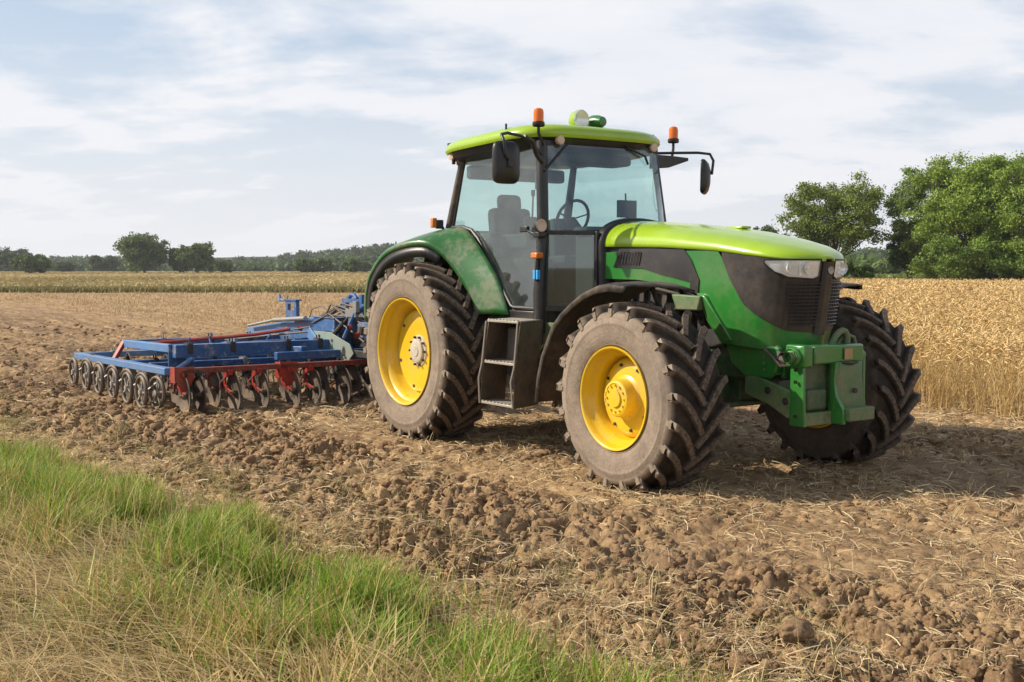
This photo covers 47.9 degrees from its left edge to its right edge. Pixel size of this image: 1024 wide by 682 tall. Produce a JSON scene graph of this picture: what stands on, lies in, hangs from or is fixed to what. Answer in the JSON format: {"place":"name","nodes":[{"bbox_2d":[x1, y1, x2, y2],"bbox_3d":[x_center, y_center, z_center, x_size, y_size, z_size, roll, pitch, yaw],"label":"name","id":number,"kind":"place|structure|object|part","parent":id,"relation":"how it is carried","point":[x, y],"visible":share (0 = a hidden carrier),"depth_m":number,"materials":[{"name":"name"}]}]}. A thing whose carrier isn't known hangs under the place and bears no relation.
{"place":"outdoors","nodes":[
{"label":"outdoors","id":0,"kind":"place"},
{"bbox_2d":[215,257,284,260],"bbox_3d":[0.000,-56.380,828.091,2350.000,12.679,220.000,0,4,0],"label":"hills","id":1,"kind":"structure","parent":0,"point":[227,258],"depth_m":776.78,"materials":[{"name":"green plant"}]},
{"bbox_2d":[0,270,1023,681],"bbox_3d":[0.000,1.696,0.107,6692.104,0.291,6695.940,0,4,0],"label":"ground","id":2,"kind":"structure","parent":0,"point":[18,316],"depth_m":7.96,"materials":[{"name":"soil"}]},
{"bbox_2d":[0,246,33,270],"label":"broadleaf tree","id":3,"kind":"object","parent":2,"relation":"on","point":[5,253],"visible":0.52,"depth_m":413.88,"materials":[{"name":"green plant"}]},
{"bbox_2d":[8,253,54,272],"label":"broadleaf tree","id":4,"kind":"object","parent":2,"relation":"on","point":[40,263],"visible":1,"depth_m":267.79,"materials":[{"name":"green plant"}]},
{"bbox_2d":[55,262,74,271],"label":"broadleaf tree","id":5,"kind":"object","parent":2,"relation":"on","point":[63,266],"visible":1,"depth_m":377.51,"materials":[{"name":"green plant"}]},
{"bbox_2d":[88,255,120,270],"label":"broadleaf tree","id":6,"kind":"object","parent":2,"relation":"on","point":[111,262],"visible":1,"depth_m":416.73,"materials":[{"name":"green plant"}]},
{"bbox_2d":[112,231,170,272],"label":"broadleaf tree","id":7,"kind":"object","parent":2,"relation":"on","point":[143,251],"visible":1,"depth_m":296.56,"materials":[{"name":"green plant"}]},
{"bbox_2d":[168,248,189,272],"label":"broadleaf tree","id":8,"kind":"object","parent":2,"relation":"on","point":[172,262],"visible":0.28,"depth_m":302.58,"materials":[{"name":"green plant"}]},
{"bbox_2d":[0,290,364,328],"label":"stubble","id":9,"kind":"object","parent":2,"relation":"on","point":[172,304],"visible":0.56,"depth_m":54.31,"materials":[{"name":"beige plant"}]},
{"bbox_2d":[0,271,369,292],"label":"wheat","id":10,"kind":"object","parent":2,"relation":"on","point":[176,281],"visible":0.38,"depth_m":104.22,"materials":[{"name":"beige plant"}]},
{"bbox_2d":[169,241,217,272],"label":"broadleaf tree","id":11,"kind":"object","parent":2,"relation":"on","point":[196,256],"visible":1,"depth_m":296.48,"materials":[{"name":"green plant"}]},
{"bbox_2d":[214,259,232,271],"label":"broadleaf tree","id":12,"kind":"object","parent":2,"relation":"on","point":[223,266],"visible":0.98,"depth_m":327.88,"materials":[{"name":"green plant"}]},
{"bbox_2d":[294,257,318,272],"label":"broadleaf tree","id":13,"kind":"object","parent":2,"relation":"on","point":[302,264],"visible":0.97,"depth_m":317.39,"materials":[{"name":"green plant"}]},
{"bbox_2d":[314,258,334,272],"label":"broadleaf tree","id":14,"kind":"object","parent":2,"relation":"on","point":[323,265],"visible":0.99,"depth_m":317.45,"materials":[{"name":"green plant"}]},
{"bbox_2d":[340,257,372,271],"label":"broadleaf tree","id":15,"kind":"object","parent":2,"relation":"on","point":[352,264],"visible":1,"depth_m":336.81,"materials":[{"name":"green plant"}]},
{"bbox_2d":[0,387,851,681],"bbox_3d":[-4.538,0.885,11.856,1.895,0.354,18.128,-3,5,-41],"label":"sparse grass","id":16,"kind":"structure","parent":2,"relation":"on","point":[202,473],"depth_m":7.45,"materials":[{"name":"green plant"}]},
{"bbox_2d":[0,405,963,681],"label":"grass","id":17,"kind":"structure","parent":2,"relation":"on","point":[68,517],"depth_m":5.21,"materials":[{"name":"green plant"}]},
{"bbox_2d":[0,241,1009,273],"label":"woodland","id":18,"kind":"object","parent":2,"relation":"on","point":[874,258],"visible":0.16,"depth_m":489.57,"materials":[{"name":"green plant"}]},
{"bbox_2d":[0,329,1023,681],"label":"straw","id":19,"kind":"object","parent":2,"relation":"on","point":[710,491],"visible":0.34,"depth_m":7.93,"materials":[{"name":"beige plant"}]},
{"bbox_2d":[363,108,920,492],"bbox_3d":[0.955,-0.590,11.032,2.823,3.286,5.757,-2,4,-34],"label":"tractor","id":20,"kind":"object","parent":2,"relation":"on","point":[644,354],"visible":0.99,"depth_m":9.78,"materials":[{"name":"metal"}]},
{"bbox_3d":[0.518,-0.295,10.528,0.517,0.050,0.040,0,4,7],"label":"window frame","id":21,"kind":"part","parent":20,"relation":"part of","materials":[{"name":"black metal"}]},
{"bbox_3d":[0.520,-0.986,10.480,0.518,0.041,0.035,0,4,7],"label":"window frame","id":22,"kind":"part","parent":20,"relation":"part of","materials":[{"name":"black plastic"}]},
{"bbox_3d":[0.769,-0.637,10.465,0.035,0.720,0.040,-2,4,-34],"label":"window frame","id":23,"kind":"part","parent":20,"relation":"part of","materials":[{"name":"black plastic"}]},
{"bbox_3d":[0.855,-1.853,10.992,1.380,0.050,0.050,-2,4,-34],"label":"window frame","id":24,"kind":"part","parent":20,"relation":"part of","materials":[{"name":"black plastic"}]},
{"bbox_3d":[1.215,-0.607,9.844,0.012,0.370,1.120,-2,4,-33],"label":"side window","id":25,"kind":"part","parent":20,"relation":"part of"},
{"bbox_2d":[753,224,791,235],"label":"broadleaf tree","id":26,"kind":"object","parent":2,"relation":"on","point":[767,228],"visible":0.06,"depth_m":169.26,"materials":[{"name":"green plant"}]},
{"bbox_2d":[777,616,814,643],"bbox_3d":[1.256,1.279,5.079,0.182,0.110,0.132,-8,18,-22],"label":"soil lump","id":27,"kind":"object","parent":2,"relation":"on","point":[788,629],"visible":0.96,"depth_m":5.04,"materials":[{"name":"brown soil"}]},
{"bbox_2d":[774,169,895,255],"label":"broadleaf tree","id":28,"kind":"object","parent":2,"relation":"on","point":[827,224],"visible":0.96,"depth_m":101.31,"materials":[{"name":"green plant"}]},
{"bbox_2d":[843,261,875,277],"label":"bush","id":29,"kind":"object","parent":2,"relation":"on","point":[853,271],"visible":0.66,"depth_m":106.89,"materials":[{"name":"green plant"}]},
{"bbox_2d":[885,218,930,277],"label":"broadleaf tree","id":30,"kind":"object","parent":2,"relation":"on","point":[897,257],"visible":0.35,"depth_m":103.51,"materials":[{"name":"green plant"}]},
{"bbox_2d":[880,165,972,278],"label":"broadleaf tree","id":31,"kind":"object","parent":2,"relation":"on","point":[901,198],"visible":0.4,"depth_m":99.29,"materials":[{"name":"green plant"}]},
{"bbox_2d":[839,277,1023,418],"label":"wheat","id":32,"kind":"object","parent":2,"relation":"on","point":[989,338],"visible":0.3,"depth_m":17.55,"materials":[{"name":"beige plant"}]},
{"bbox_2d":[903,233,994,279],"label":"bush","id":33,"kind":"object","parent":2,"relation":"on","point":[946,254],"visible":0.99,"depth_m":88.47,"materials":[{"name":"green plant"}]},
{"bbox_2d":[901,149,1023,278],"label":"broadleaf tree","id":34,"kind":"object","parent":2,"relation":"on","point":[941,205],"visible":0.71,"depth_m":93.92,"materials":[{"name":"green plant"}]},
{"bbox_2d":[944,257,1002,279],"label":"bush","id":35,"kind":"object","parent":2,"relation":"on","point":[989,275],"visible":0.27,"depth_m":91.42,"materials":[{"name":"green plant"}]},
{"bbox_2d":[953,150,1023,278],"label":"broadleaf tree","id":36,"kind":"object","parent":2,"relation":"on","point":[1014,221],"visible":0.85,"depth_m":90.28,"materials":[{"name":"green plant"}]},
{"bbox_2d":[965,239,1023,279],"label":"bush","id":37,"kind":"object","parent":2,"relation":"on","point":[1003,264],"visible":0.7,"depth_m":89.55,"materials":[{"name":"green plant"}]},
{"bbox_2d":[1005,251,1023,283],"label":"bush","id":38,"kind":"object","parent":2,"relation":"on","point":[1019,271],"visible":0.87,"depth_m":87.92,"materials":[{"name":"green plant"}]},
{"bbox_2d":[0,0,1023,257],"label":"sky","id":39,"kind":"structure","parent":0,"point":[247,128],"materials":[{"name":"white"}]},
{"bbox_2d":[843,273,1020,279],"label":"meadow grass","id":40,"kind":"structure","parent":0,"point":[891,276],"depth_m":112.98,"materials":[{"name":"green plant"}]}
]}

